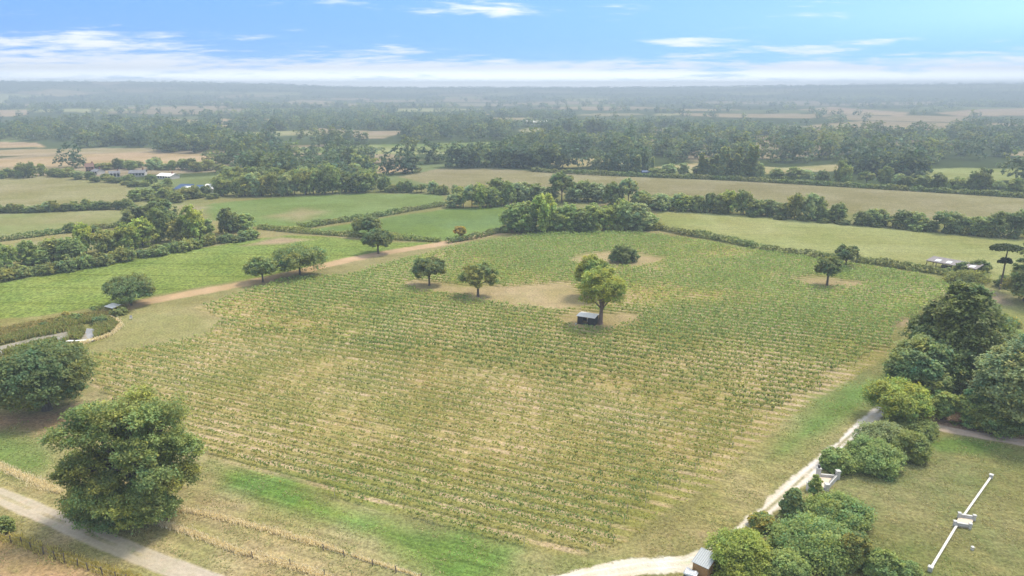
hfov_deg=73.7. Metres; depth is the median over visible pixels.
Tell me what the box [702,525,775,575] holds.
willow shrub
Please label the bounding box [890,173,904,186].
hedgerow tree
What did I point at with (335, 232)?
hedge
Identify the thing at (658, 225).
thicket
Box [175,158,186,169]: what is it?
hedgerow tree
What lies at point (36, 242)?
pasture
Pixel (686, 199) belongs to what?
hedgerow tree
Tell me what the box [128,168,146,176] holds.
house
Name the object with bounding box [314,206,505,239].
crop field
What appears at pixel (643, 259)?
bare clearing
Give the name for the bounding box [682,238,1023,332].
grass meadow
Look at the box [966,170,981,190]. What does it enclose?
hedgerow tree
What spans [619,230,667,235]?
vine row
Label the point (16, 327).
rough grass
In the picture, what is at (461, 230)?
maple tree
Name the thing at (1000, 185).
hedgerow tree
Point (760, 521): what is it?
shrub
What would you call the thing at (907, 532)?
lawn
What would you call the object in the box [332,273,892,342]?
vine row
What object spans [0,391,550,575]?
grass meadow
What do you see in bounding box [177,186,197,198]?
hedgerow tree
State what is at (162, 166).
hedgerow tree
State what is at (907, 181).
hedgerow tree
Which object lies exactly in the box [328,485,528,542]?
vine row
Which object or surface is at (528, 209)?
hedgerow tree
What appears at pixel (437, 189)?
hedgerow tree
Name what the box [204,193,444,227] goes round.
crop field
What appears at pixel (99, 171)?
house
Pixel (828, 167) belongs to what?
pasture
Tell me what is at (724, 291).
vine row
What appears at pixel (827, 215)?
hedgerow tree
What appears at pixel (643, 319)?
vine row
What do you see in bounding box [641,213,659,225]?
hedgerow tree
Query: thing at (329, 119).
woodland
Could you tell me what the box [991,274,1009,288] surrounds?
shrub
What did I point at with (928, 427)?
shrub
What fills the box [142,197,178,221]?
hedgerow tree
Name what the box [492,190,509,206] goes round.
hedgerow tree
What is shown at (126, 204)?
hedgerow tree
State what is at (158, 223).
hedgerow tree
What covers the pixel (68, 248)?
hedgerow tree
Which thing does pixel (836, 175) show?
hedgerow tree
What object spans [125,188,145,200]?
hedgerow tree
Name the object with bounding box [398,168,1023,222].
stubble field
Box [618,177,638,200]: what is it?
hedgerow tree
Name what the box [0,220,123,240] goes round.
hedge
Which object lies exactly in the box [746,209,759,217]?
thicket
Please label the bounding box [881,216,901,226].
hedgerow tree
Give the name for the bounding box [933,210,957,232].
hedgerow tree
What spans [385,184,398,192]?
hedgerow tree
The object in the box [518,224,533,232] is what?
thicket
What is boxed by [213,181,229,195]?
woodland tree
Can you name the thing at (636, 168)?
poplar tree
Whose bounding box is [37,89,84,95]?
stubble field
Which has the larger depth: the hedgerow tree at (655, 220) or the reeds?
the hedgerow tree at (655, 220)
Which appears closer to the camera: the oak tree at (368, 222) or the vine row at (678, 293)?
the vine row at (678, 293)
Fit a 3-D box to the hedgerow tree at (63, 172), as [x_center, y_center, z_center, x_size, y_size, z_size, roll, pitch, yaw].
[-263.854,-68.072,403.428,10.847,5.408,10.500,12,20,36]
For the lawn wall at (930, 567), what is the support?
on the lawn at (907, 532)
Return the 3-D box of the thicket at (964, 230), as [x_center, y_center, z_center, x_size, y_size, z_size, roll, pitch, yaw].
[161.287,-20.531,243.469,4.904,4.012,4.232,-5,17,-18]
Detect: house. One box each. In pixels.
[84,161,93,171]
[90,167,105,174]
[108,169,119,176]
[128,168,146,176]
[156,172,179,179]
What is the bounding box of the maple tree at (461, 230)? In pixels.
[453,226,466,235]
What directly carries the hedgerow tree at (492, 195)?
on the crop field at (442, 223)
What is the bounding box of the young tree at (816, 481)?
[807,474,823,494]
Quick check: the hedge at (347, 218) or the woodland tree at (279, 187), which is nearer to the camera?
the hedge at (347, 218)
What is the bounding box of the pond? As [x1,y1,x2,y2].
[0,328,93,353]
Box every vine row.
[88,370,654,495]
[90,350,677,471]
[90,363,662,488]
[91,356,683,484]
[93,376,649,505]
[101,385,631,509]
[107,349,700,470]
[113,397,628,518]
[125,346,699,462]
[141,343,713,455]
[155,342,720,448]
[166,427,621,541]
[168,338,733,446]
[175,421,613,529]
[181,336,733,436]
[193,334,744,434]
[203,302,795,395]
[204,445,602,549]
[205,332,740,427]
[207,307,791,399]
[209,327,754,423]
[210,300,807,393]
[213,312,784,405]
[213,324,766,418]
[216,321,753,409]
[218,298,822,390]
[220,317,774,409]
[224,295,822,385]
[232,292,833,382]
[237,291,820,375]
[245,287,825,371]
[252,286,840,370]
[256,284,840,364]
[266,282,857,362]
[270,280,853,358]
[274,278,862,357]
[280,276,872,354]
[292,274,863,348]
[306,274,882,348]
[318,273,891,346]
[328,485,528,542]
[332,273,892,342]
[348,272,891,339]
[354,271,892,335]
[360,268,892,331]
[366,266,896,331]
[370,264,895,326]
[376,264,898,323]
[380,263,902,320]
[388,260,903,319]
[393,258,906,318]
[400,257,913,314]
[404,256,917,313]
[410,256,921,311]
[414,254,922,308]
[421,253,926,305]
[425,252,927,303]
[428,250,930,301]
[435,249,939,299]
[439,247,944,297]
[445,245,943,295]
[448,245,946,293]
[455,244,945,291]
[460,242,946,289]
[465,241,948,288]
[472,241,949,286]
[478,238,946,285]
[485,238,941,281]
[491,237,934,279]
[495,237,927,276]
[504,236,918,274]
[510,235,897,271]
[516,234,873,266]
[522,233,857,264]
[527,233,823,259]
[534,232,809,257]
[540,231,782,252]
[552,231,752,249]
[563,230,736,246]
[580,230,720,243]
[592,229,704,241]
[606,230,689,238]
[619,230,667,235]
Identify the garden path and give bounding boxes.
[884,414,1023,445]
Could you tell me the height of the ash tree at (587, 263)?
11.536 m
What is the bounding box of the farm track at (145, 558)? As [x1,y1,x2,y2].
[0,487,222,575]
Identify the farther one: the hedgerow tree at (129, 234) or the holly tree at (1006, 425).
the hedgerow tree at (129, 234)
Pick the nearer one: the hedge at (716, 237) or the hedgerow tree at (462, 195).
the hedge at (716, 237)
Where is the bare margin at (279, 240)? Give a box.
[243,237,307,245]
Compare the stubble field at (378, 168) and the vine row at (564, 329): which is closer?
the vine row at (564, 329)
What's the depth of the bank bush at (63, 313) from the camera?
156.29 m
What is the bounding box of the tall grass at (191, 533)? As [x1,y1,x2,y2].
[0,460,420,575]
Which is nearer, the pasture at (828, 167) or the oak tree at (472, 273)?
the oak tree at (472, 273)
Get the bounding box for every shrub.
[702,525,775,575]
[746,510,775,533]
[759,509,864,575]
[765,547,813,575]
[805,487,877,533]
[816,446,856,475]
[837,529,873,573]
[841,433,909,481]
[851,419,908,451]
[858,546,905,575]
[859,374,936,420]
[883,414,898,424]
[889,429,934,465]
[896,415,940,441]
[896,560,924,575]
[941,268,991,284]
[952,261,967,272]
[967,258,992,272]
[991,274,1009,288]
[995,316,1023,327]
[1008,328,1023,340]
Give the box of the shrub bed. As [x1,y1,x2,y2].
[922,411,1023,438]
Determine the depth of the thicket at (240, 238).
232.13 m
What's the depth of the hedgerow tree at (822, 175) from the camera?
370.63 m
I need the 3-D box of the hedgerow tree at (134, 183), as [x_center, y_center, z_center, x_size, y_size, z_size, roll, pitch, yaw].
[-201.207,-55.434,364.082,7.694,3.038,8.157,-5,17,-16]
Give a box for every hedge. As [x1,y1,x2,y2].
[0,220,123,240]
[257,223,441,241]
[293,201,447,227]
[445,226,504,243]
[530,166,640,176]
[640,172,1023,197]
[661,225,758,248]
[759,243,842,259]
[851,256,952,274]
[949,421,1023,433]
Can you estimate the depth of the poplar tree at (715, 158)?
398.89 m
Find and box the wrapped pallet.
[683,567,697,575]
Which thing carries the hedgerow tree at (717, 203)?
on the pasture at (921, 247)
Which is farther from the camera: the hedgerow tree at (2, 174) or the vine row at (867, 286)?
the hedgerow tree at (2, 174)
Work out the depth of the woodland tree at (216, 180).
329.66 m
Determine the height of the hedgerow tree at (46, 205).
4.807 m
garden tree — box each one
[122,174,135,180]
[144,174,157,182]
[161,178,173,184]
[199,185,213,194]
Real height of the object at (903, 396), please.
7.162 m
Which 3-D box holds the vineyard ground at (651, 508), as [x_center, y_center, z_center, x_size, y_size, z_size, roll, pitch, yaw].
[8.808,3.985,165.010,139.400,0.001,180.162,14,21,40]
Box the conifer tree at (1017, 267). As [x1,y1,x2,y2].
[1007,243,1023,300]
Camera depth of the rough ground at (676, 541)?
78.94 m
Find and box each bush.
[0,515,15,533]
[54,315,69,320]
[60,311,69,315]
[67,313,82,318]
[88,305,101,310]
[91,314,108,322]
[108,306,127,316]
[608,244,640,264]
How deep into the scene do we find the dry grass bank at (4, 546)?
77.73 m
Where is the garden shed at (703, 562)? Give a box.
[691,547,717,575]
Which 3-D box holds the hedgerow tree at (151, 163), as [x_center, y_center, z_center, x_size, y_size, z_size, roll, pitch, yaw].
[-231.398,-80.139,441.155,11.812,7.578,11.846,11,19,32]
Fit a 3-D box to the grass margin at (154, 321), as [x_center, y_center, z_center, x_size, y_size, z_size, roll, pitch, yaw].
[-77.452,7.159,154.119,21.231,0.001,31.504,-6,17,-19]
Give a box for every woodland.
[0,79,1023,97]
[0,93,1023,119]
[0,111,1023,179]
[1,109,1022,145]
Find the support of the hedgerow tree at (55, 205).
on the crop field at (14, 223)
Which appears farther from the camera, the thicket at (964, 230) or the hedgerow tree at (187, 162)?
the hedgerow tree at (187, 162)
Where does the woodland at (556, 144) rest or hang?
on the ground at (792, 115)
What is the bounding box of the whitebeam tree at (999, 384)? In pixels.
[965,334,1023,423]
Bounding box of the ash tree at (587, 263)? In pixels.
[572,253,610,282]
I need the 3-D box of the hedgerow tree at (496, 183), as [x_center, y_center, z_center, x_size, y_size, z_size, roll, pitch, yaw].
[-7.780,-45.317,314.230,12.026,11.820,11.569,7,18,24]
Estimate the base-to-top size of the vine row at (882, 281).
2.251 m
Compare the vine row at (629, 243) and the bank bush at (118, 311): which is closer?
the bank bush at (118, 311)
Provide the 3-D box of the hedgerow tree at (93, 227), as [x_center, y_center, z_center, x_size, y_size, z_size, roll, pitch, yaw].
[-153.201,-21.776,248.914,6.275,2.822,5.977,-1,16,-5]
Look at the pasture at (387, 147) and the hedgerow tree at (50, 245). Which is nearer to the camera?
the hedgerow tree at (50, 245)
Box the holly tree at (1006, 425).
[967,408,1023,440]
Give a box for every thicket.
[0,267,9,280]
[0,270,20,282]
[9,264,31,277]
[28,267,41,276]
[32,262,57,276]
[51,256,81,272]
[72,252,94,268]
[91,252,115,265]
[107,251,122,262]
[114,246,136,261]
[134,247,156,258]
[150,244,169,255]
[162,240,179,253]
[172,238,193,252]
[188,238,203,249]
[200,233,218,245]
[215,232,234,242]
[229,235,246,241]
[237,227,260,240]
[500,226,512,232]
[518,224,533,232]
[558,224,573,232]
[590,223,602,232]
[609,222,620,231]
[643,225,653,230]
[650,221,664,230]
[668,206,682,211]
[689,208,706,212]
[712,209,730,214]
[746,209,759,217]
[773,214,786,219]
[797,215,811,220]
[815,218,831,223]
[835,219,851,224]
[868,222,884,227]
[891,222,907,228]
[906,223,927,231]
[941,226,957,233]
[958,225,970,235]
[980,229,998,237]
[1006,233,1020,238]
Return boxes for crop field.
[0,175,135,205]
[0,210,123,236]
[0,235,432,317]
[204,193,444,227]
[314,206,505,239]
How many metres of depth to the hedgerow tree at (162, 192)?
316.53 m
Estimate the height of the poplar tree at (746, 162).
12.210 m
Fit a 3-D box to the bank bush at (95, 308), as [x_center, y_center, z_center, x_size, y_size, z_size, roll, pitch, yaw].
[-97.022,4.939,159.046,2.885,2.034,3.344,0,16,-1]
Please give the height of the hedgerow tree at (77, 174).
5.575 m
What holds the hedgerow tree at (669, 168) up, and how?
on the ground at (792, 115)
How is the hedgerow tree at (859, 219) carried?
on the pasture at (921, 247)
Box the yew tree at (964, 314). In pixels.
[897,279,1018,386]
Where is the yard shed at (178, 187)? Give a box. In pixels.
[174,184,193,191]
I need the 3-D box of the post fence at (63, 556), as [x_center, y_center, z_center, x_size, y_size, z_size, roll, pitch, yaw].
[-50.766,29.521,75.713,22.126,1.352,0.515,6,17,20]
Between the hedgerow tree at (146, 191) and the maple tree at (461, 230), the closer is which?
the maple tree at (461, 230)
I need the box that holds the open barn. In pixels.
[926,256,983,270]
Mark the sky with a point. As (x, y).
(359, 43)
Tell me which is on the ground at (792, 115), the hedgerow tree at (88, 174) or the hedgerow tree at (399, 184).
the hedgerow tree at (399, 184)
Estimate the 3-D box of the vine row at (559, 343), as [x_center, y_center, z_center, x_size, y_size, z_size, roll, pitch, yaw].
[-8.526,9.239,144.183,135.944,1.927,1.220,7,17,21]
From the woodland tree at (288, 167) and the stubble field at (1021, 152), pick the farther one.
the stubble field at (1021, 152)
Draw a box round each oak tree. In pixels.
[0,336,100,412]
[35,380,207,536]
[100,272,156,305]
[242,256,279,282]
[270,241,329,275]
[350,214,382,231]
[360,227,395,253]
[409,256,446,285]
[456,261,499,296]
[813,256,844,285]
[834,243,859,264]
[881,332,971,393]
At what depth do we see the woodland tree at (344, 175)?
340.05 m
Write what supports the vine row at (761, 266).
on the vineyard ground at (651, 508)
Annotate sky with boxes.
[0,0,1023,87]
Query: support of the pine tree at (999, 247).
on the grass meadow at (1015, 308)
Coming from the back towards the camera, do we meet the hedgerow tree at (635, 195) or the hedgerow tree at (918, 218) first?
the hedgerow tree at (635, 195)
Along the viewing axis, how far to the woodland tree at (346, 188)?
339.34 m
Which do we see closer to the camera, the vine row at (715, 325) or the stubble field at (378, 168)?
the vine row at (715, 325)
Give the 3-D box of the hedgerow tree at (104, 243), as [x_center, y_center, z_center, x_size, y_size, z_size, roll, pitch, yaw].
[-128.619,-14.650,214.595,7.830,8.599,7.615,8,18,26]
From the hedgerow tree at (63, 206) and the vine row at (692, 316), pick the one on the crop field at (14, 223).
the hedgerow tree at (63, 206)
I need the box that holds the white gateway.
[806,465,840,491]
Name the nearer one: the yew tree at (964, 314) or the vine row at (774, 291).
the yew tree at (964, 314)
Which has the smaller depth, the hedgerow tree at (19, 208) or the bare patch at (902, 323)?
the bare patch at (902, 323)
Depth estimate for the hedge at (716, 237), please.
235.90 m
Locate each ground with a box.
[0,81,1023,575]
[87,232,945,554]
[645,529,730,554]
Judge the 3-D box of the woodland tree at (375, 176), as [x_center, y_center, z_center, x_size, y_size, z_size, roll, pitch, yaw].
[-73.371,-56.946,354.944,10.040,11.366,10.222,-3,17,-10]
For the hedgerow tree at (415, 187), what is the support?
on the ground at (792, 115)
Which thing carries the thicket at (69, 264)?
on the green crop field at (77, 289)
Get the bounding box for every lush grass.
[0,428,56,475]
[219,467,518,575]
[773,371,887,455]
[928,436,1002,454]
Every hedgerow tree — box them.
[0,170,7,178]
[0,206,9,212]
[0,244,20,268]
[0,246,3,267]
[2,168,13,177]
[5,203,15,212]
[12,204,25,212]
[13,162,30,177]
[15,239,36,264]
[19,248,52,264]
[25,161,37,177]
[26,205,38,212]
[33,204,47,212]
[34,236,63,260]
[36,163,47,175]
[40,201,55,211]
[45,168,58,176]
[46,200,60,211]
[52,236,86,260]
[55,168,74,177]
[57,203,70,211]
[62,222,75,232]
[68,201,78,209]
[69,170,84,179]
[71,221,95,253]
[73,203,86,210]
[80,198,90,207]
[84,171,95,179]
[87,201,98,209]
[87,224,99,231]
[89,176,101,181]
[89,228,116,252]
[93,200,109,209]
[98,162,113,169]
[101,201,113,209]
[102,175,114,181]
[107,229,122,248]
[109,177,121,182]
[111,158,122,168]
[111,200,122,209]
[112,221,141,248]
[119,198,132,208]
[119,204,148,224]
[120,181,130,184]
[123,160,137,169]
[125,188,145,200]
[127,181,140,186]
[128,216,158,246]
[135,161,143,167]
[140,180,150,185]
[140,188,155,199]
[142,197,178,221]
[142,204,172,242]
[144,158,162,169]
[146,192,161,199]
[150,182,163,189]
[156,163,168,169]
[156,187,173,199]
[160,184,171,187]
[164,217,190,240]
[166,160,177,169]
[168,191,184,202]
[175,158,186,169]
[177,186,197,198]
[178,204,206,238]
[183,158,195,169]
[189,162,202,170]
[190,185,201,198]
[199,218,215,235]
[200,159,215,170]
[206,193,219,198]
[213,164,224,171]
[216,207,238,232]
[233,213,259,230]
[377,174,390,191]
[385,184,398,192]
[396,181,402,192]
[400,179,413,192]
[410,185,420,192]
[417,184,426,192]
[426,180,438,193]
[434,185,442,194]
[438,184,448,194]
[445,192,464,207]
[452,186,464,193]
[457,191,469,207]
[464,184,475,206]
[469,182,487,208]
[481,186,502,207]
[484,177,503,192]
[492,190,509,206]
[498,203,532,233]
[501,180,516,205]
[509,200,537,231]
[512,181,533,201]
[522,183,544,200]
[530,193,558,233]
[537,186,560,201]
[547,207,568,231]
[549,170,575,202]
[554,202,581,231]
[563,181,584,201]
[569,179,594,200]
[571,208,595,232]
[581,202,607,229]
[583,182,605,203]
[600,181,624,205]
[601,205,621,230]
[610,198,634,230]
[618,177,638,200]
[621,202,653,232]
[629,190,651,202]
[636,193,651,204]
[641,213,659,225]
[647,168,665,175]
[650,193,671,210]
[661,163,676,175]
[671,192,686,207]
[675,195,693,211]
[677,163,690,174]
[689,195,705,212]
[691,165,701,174]
[704,192,716,212]
[711,193,730,212]
[720,189,739,211]
[724,166,738,178]
[734,189,753,215]
[747,198,766,215]
[751,162,765,178]
[759,199,776,216]
[768,167,784,179]
[768,202,781,215]
[777,202,793,217]
[784,166,800,179]
[785,192,805,219]
[790,169,814,181]
[800,192,821,219]
[814,169,830,183]
[814,196,828,219]
[818,207,839,219]
[830,202,848,220]
[833,159,847,182]
[840,163,853,182]
[851,211,872,225]
[857,171,875,182]
[862,208,889,225]
[876,166,894,184]
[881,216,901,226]
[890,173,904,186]
[891,209,916,226]
[899,176,914,189]
[908,211,929,226]
[913,175,933,188]
[918,220,940,231]
[931,172,947,187]
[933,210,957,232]
[947,211,967,234]
[948,176,967,189]
[957,217,978,234]
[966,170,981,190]
[970,216,995,236]
[973,167,993,189]
[985,210,1014,237]
[991,180,1006,193]
[1006,178,1023,194]
[1006,211,1023,232]
[1012,208,1023,235]
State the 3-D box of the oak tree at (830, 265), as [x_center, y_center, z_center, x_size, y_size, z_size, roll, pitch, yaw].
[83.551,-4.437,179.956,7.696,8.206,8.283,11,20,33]
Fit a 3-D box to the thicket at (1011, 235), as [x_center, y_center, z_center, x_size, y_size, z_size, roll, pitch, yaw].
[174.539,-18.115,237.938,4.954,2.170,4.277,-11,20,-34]
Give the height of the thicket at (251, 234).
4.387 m
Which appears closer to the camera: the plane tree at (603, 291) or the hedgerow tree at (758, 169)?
the plane tree at (603, 291)
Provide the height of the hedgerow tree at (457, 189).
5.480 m
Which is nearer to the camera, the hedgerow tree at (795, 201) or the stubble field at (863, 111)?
the hedgerow tree at (795, 201)
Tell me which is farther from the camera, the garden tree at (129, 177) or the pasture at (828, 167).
the pasture at (828, 167)
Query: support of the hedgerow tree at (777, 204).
on the ground at (792, 115)
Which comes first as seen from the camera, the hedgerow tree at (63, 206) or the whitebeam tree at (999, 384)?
the whitebeam tree at (999, 384)
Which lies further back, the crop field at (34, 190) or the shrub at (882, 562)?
the crop field at (34, 190)
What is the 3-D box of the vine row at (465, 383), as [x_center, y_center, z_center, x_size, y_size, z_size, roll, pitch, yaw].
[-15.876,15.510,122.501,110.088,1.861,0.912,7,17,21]
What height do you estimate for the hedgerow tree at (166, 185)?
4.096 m
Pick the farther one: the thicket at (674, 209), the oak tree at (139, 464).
the thicket at (674, 209)
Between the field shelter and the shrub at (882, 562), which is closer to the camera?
the shrub at (882, 562)
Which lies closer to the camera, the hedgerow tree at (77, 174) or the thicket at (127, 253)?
the thicket at (127, 253)
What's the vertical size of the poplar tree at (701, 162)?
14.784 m
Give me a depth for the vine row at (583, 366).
130.26 m
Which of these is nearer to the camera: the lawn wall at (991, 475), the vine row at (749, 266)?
the lawn wall at (991, 475)
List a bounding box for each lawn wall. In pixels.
[927,525,957,572]
[963,473,993,513]
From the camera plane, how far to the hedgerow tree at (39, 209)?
287.46 m
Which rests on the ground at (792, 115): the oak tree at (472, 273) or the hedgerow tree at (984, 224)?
the hedgerow tree at (984, 224)
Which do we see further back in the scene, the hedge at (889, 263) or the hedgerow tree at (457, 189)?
the hedgerow tree at (457, 189)
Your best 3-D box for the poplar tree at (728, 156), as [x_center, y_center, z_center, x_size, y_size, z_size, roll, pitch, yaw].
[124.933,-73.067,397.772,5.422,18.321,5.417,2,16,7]
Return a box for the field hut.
[576,311,598,325]
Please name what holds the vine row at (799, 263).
on the vineyard ground at (651, 508)
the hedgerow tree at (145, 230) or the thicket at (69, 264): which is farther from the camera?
the hedgerow tree at (145, 230)
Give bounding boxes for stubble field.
[0,110,28,115]
[0,141,43,147]
[0,147,157,155]
[0,152,214,166]
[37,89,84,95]
[92,82,126,84]
[220,118,268,121]
[281,100,332,103]
[318,128,399,137]
[375,164,410,172]
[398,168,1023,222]
[426,103,488,105]
[493,117,530,119]
[518,128,543,131]
[552,158,622,166]
[576,113,642,115]
[653,113,678,114]
[681,108,739,110]
[796,107,906,115]
[936,108,1023,115]
[1011,150,1023,155]
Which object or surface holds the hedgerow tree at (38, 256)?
on the ground at (792, 115)
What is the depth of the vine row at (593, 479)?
101.23 m
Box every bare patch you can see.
[0,406,73,437]
[176,205,208,218]
[265,207,324,220]
[894,317,908,326]
[990,290,1010,304]
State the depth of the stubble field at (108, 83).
3453.40 m
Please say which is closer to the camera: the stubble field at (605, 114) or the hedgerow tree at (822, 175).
the hedgerow tree at (822, 175)
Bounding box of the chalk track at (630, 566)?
[551,404,883,575]
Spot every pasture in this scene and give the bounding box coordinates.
[0,546,104,575]
[3,232,167,257]
[245,129,311,135]
[296,142,506,153]
[649,163,842,173]
[655,209,1023,278]
[913,167,1022,179]
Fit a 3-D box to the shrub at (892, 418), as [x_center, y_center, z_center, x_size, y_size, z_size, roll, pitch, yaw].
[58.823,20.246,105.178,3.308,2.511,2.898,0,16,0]
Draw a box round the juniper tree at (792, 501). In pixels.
[778,487,807,518]
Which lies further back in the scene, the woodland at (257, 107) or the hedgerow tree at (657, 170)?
the woodland at (257, 107)
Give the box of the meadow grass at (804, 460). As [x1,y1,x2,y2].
[0,369,1023,575]
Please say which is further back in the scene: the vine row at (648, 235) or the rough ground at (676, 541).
the vine row at (648, 235)
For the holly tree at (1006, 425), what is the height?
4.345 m
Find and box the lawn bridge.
[953,511,976,528]
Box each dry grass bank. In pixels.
[0,304,148,359]
[0,540,23,551]
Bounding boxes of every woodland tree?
[209,173,230,183]
[212,177,229,195]
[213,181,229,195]
[216,165,231,175]
[221,167,239,178]
[225,177,237,194]
[230,173,252,196]
[233,166,243,176]
[238,166,255,176]
[243,171,263,196]
[252,175,267,195]
[254,168,266,175]
[260,172,278,195]
[264,166,284,177]
[274,177,289,193]
[277,173,296,195]
[279,163,292,171]
[285,168,301,193]
[294,168,312,194]
[296,165,309,171]
[303,167,321,193]
[314,168,332,193]
[323,163,341,193]
[339,171,349,192]
[340,179,354,192]
[346,172,364,192]
[348,163,361,170]
[353,168,375,191]
[363,167,378,188]
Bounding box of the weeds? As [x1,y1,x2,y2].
[91,269,925,551]
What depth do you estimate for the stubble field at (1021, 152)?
551.04 m
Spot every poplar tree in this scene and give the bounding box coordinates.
[625,154,629,170]
[633,155,641,172]
[650,156,654,167]
[697,153,705,176]
[701,157,709,174]
[713,153,719,174]
[717,146,727,175]
[723,147,730,176]
[728,158,734,167]
[733,153,740,177]
[735,146,743,161]
[742,158,748,177]
[746,144,754,177]
[753,144,759,171]
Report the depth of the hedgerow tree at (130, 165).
438.53 m
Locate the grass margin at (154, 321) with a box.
[103,302,217,348]
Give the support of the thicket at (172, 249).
on the green crop field at (77, 289)
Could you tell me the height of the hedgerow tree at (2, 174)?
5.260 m
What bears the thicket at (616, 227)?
on the ground at (792, 115)
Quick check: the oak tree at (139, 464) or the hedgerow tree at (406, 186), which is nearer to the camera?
the oak tree at (139, 464)
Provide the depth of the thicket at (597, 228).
246.15 m
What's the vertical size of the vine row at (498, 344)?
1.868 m
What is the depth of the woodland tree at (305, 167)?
352.86 m
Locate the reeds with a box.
[0,313,119,356]
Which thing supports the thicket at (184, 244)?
on the green crop field at (77, 289)
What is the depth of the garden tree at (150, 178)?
373.31 m
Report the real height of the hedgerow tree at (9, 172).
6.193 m
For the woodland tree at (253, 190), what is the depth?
327.87 m
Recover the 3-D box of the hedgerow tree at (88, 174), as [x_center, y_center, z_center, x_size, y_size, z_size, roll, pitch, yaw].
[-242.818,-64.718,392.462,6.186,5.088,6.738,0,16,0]
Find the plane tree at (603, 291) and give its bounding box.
[576,265,628,324]
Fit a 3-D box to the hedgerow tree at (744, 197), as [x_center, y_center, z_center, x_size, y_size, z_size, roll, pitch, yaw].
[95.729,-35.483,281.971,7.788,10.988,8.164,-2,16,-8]
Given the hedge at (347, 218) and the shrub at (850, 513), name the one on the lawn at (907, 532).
the shrub at (850, 513)
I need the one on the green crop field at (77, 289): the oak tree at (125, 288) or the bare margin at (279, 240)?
the bare margin at (279, 240)
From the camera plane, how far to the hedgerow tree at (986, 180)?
337.47 m
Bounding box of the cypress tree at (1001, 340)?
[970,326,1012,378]
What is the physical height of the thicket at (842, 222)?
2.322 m
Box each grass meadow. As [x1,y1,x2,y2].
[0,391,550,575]
[582,349,891,558]
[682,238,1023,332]
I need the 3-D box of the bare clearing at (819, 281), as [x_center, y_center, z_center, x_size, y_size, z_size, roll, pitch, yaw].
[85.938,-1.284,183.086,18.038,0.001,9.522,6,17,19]
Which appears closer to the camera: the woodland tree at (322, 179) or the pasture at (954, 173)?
the woodland tree at (322, 179)
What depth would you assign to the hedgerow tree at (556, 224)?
244.89 m
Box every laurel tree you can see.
[928,389,958,419]
[952,389,994,428]
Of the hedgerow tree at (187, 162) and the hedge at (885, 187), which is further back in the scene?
the hedgerow tree at (187, 162)
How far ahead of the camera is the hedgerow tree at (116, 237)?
218.21 m
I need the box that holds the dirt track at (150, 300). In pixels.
[104,229,514,309]
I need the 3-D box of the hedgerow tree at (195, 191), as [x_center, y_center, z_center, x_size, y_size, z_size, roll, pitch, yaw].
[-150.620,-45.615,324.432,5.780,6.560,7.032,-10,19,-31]
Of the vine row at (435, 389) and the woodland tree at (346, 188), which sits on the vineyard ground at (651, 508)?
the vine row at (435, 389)
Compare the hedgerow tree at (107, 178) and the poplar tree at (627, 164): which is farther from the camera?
the poplar tree at (627, 164)
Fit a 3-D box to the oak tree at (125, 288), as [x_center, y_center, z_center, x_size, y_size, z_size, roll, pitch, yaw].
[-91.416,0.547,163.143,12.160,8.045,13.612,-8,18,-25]
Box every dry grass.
[65,315,123,347]
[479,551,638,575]
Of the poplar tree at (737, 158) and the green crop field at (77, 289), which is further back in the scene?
the poplar tree at (737, 158)
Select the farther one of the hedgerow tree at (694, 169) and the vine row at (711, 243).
the hedgerow tree at (694, 169)
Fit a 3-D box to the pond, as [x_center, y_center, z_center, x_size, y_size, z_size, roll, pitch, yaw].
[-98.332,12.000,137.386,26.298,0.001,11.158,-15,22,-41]
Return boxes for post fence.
[9,535,125,575]
[251,551,324,573]
[322,544,421,575]
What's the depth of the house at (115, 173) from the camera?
402.81 m
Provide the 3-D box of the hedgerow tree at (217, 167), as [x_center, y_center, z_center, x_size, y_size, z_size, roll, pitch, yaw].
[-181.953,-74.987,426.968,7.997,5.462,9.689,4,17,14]
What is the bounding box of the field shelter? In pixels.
[104,303,120,309]
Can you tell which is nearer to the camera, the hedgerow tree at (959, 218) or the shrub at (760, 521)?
the shrub at (760, 521)
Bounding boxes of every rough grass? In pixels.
[0,304,127,335]
[0,531,144,575]
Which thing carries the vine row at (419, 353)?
on the vineyard ground at (651, 508)
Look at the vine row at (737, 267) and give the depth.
194.76 m
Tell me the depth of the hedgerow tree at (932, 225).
248.44 m
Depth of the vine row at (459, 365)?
126.44 m
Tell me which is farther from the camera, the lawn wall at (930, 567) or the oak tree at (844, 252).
the oak tree at (844, 252)
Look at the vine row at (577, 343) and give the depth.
140.06 m
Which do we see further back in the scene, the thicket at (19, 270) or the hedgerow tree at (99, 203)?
the hedgerow tree at (99, 203)
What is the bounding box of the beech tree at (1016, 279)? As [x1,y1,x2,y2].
[999,263,1023,298]
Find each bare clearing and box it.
[391,279,593,310]
[562,313,643,330]
[569,251,665,267]
[796,277,865,288]
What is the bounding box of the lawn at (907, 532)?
[809,436,1023,575]
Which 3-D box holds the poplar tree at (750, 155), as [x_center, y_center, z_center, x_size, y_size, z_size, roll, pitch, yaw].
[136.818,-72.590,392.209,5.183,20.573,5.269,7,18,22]
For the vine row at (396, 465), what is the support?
on the vineyard ground at (651, 508)
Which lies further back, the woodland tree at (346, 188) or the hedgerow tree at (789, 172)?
the hedgerow tree at (789, 172)
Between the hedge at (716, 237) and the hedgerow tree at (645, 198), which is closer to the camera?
the hedge at (716, 237)
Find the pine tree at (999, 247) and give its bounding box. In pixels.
[989,243,1023,289]
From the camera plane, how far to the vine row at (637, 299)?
159.18 m
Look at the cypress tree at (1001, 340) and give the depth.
113.64 m

